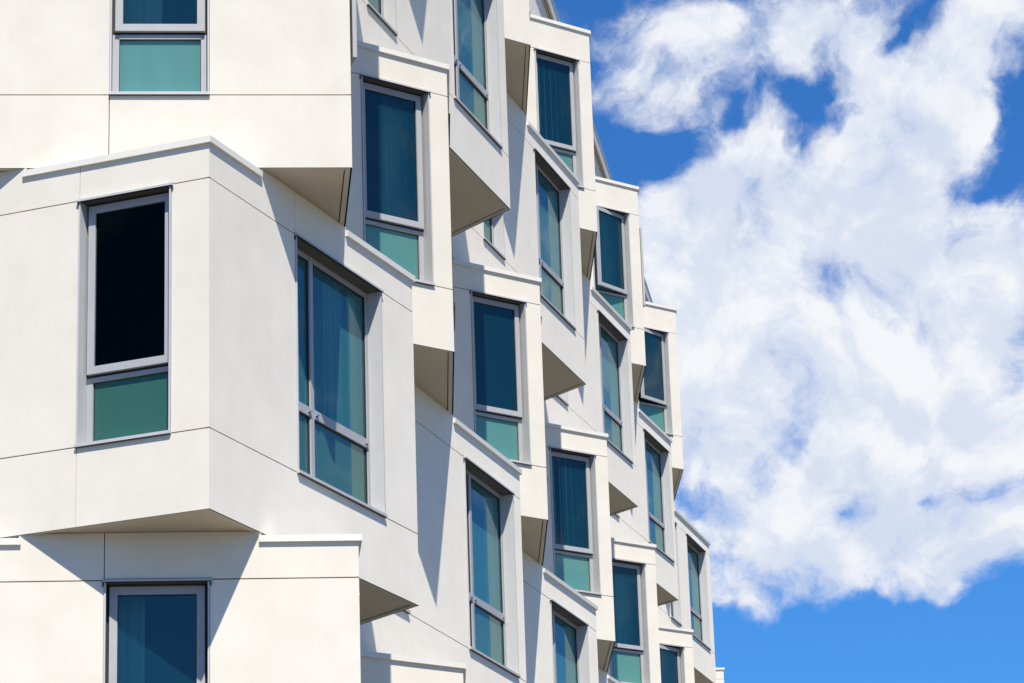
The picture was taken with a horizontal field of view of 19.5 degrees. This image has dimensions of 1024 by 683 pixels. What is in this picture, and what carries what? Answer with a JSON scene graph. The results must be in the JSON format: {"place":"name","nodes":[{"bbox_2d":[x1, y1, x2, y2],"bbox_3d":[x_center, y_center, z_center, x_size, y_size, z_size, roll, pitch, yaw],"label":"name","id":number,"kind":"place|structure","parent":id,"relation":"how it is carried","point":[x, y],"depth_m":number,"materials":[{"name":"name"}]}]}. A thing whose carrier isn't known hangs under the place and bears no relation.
{"place":"outdoors","nodes":[
{"label":"outdoors","id":0,"kind":"place"},
{"bbox_2d":[0,0,724,682],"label":"apartment building","id":1,"kind":"structure","parent":0,"point":[338,340],"depth_m":24.71,"materials":[{"name":"metal"}]},
{"bbox_2d":[74,182,172,448],"bbox_3d":[-2.932,-0.139,23.516,1.164,2.065,0.739,-9,-19,20],"label":"window","id":2,"kind":"structure","parent":1,"relation":"in","point":[124,304],"depth_m":23.39,"materials":[{"name":"glass"}]},
{"bbox_2d":[102,578,211,682],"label":"window","id":3,"kind":"structure","parent":1,"relation":"in","point":[156,630],"depth_m":23.29,"materials":[{"name":"glass"}]},
{"bbox_2d":[109,0,209,95],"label":"window","id":4,"kind":"structure","parent":1,"relation":"in","point":[158,47],"depth_m":24.61,"materials":[{"name":"glass"}]},
{"bbox_2d":[293,232,387,517],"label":"window","id":5,"kind":"structure","parent":1,"relation":"in","point":[340,399],"depth_m":25.67,"materials":[{"name":"glass"}]},
{"bbox_2d":[349,0,356,121],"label":"window","id":6,"kind":"structure","parent":1,"relation":"in","point":[353,24],"depth_m":25.31,"materials":[{"name":"metal"}]},
{"bbox_2d":[366,0,397,35],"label":"window","id":7,"kind":"structure","parent":1,"relation":"in","point":[385,10],"depth_m":30.87,"materials":[{"name":"metal"}]},
{"bbox_2d":[359,73,434,286],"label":"window","id":8,"kind":"structure","parent":1,"relation":"in","point":[395,116],"depth_m":29.53,"materials":[{"name":"glass"}]},
{"bbox_2d":[448,113,454,330],"bbox_3d":[-0.706,-1.211,30.293,0.205,2.065,0.842,-1,-18,-2],"label":"window","id":9,"kind":"structure","parent":1,"relation":"in","point":[448,113],"depth_m":29.95,"materials":[{"name":"metal"}]},
{"bbox_2d":[451,0,502,148],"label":"window","id":10,"kind":"structure","parent":1,"relation":"in","point":[474,23],"depth_m":34.16,"materials":[{"name":"glass"}]},
{"bbox_2d":[463,455,520,677],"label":"window","id":11,"kind":"structure","parent":1,"relation":"in","point":[489,504],"depth_m":32.25,"materials":[{"name":"glass"}]},
{"bbox_2d":[482,213,505,259],"bbox_3d":[-0.594,-2.076,37.483,0.756,2.065,0.862,-7,-19,17],"label":"window","id":12,"kind":"structure","parent":1,"relation":"in","point":[493,228],"depth_m":37.54,"materials":[{"name":"metal"}]},
{"bbox_2d":[469,289,531,465],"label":"window","id":13,"kind":"structure","parent":1,"relation":"in","point":[498,323],"depth_m":35.82,"materials":[{"name":"glass"}]},
{"bbox_2d":[533,147,576,329],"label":"window","id":14,"kind":"structure","parent":1,"relation":"in","point":[552,193],"depth_m":40.50,"materials":[{"name":"glass"}]},
{"bbox_2d":[534,47,584,188],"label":"window","id":15,"kind":"structure","parent":1,"relation":"in","point":[558,108],"depth_m":44.27,"materials":[{"name":"glass"}]},
{"bbox_2d":[556,392,568,405],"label":"window","id":16,"kind":"structure","parent":1,"relation":"in","point":[563,397],"depth_m":43.55,"materials":[{"name":"metal"}]},
{"bbox_2d":[550,598,589,682],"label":"window","id":17,"kind":"structure","parent":1,"relation":"in","point":[569,633],"depth_m":38.79,"materials":[{"name":"glass"}]},
{"bbox_2d":[548,446,601,595],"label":"window","id":18,"kind":"structure","parent":1,"relation":"in","point":[576,559],"depth_m":42.25,"materials":[{"name":"glass"}]},
{"bbox_2d":[593,205,634,327],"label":"window","id":19,"kind":"structure","parent":1,"relation":"in","point":[612,276],"depth_m":50.37,"materials":[{"name":"glass"}]},
{"bbox_2d":[597,309,633,463],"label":"window","id":20,"kind":"structure","parent":1,"relation":"in","point":[612,343],"depth_m":46.92,"materials":[{"name":"glass"}]},
{"bbox_2d":[610,558,650,682],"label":"window","id":21,"kind":"structure","parent":1,"relation":"in","point":[630,658],"depth_m":48.48,"materials":[{"name":"glass"}]},
{"bbox_2d":[639,228,645,307],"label":"window","id":22,"kind":"structure","parent":1,"relation":"in","point":[640,229],"depth_m":50.95,"materials":[{"name":"metal"}]},
{"bbox_2d":[638,327,673,435],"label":"window","id":23,"kind":"structure","parent":1,"relation":"in","point":[654,400],"depth_m":56.63,"materials":[{"name":"glass"}]},
{"bbox_2d":[643,428,674,562],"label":"window","id":24,"kind":"structure","parent":1,"relation":"in","point":[656,457],"depth_m":53.18,"materials":[{"name":"glass"}]},
{"bbox_2d":[659,643,685,682],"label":"window","id":25,"kind":"structure","parent":1,"relation":"in","point":[672,663],"depth_m":54.90,"materials":[{"name":"glass"}]},
{"bbox_2d":[670,522,681,625],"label":"window","id":26,"kind":"structure","parent":1,"relation":"in","point":[675,608],"depth_m":57.92,"materials":[{"name":"metal"}]},
{"bbox_2d":[686,533,710,649],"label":"window","id":27,"kind":"structure","parent":1,"relation":"in","point":[696,559],"depth_m":60.33,"materials":[{"name":"glass"}]},
{"bbox_2d":[553,0,1023,682],"label":"sky","id":28,"kind":"structure","parent":0,"point":[831,193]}
]}

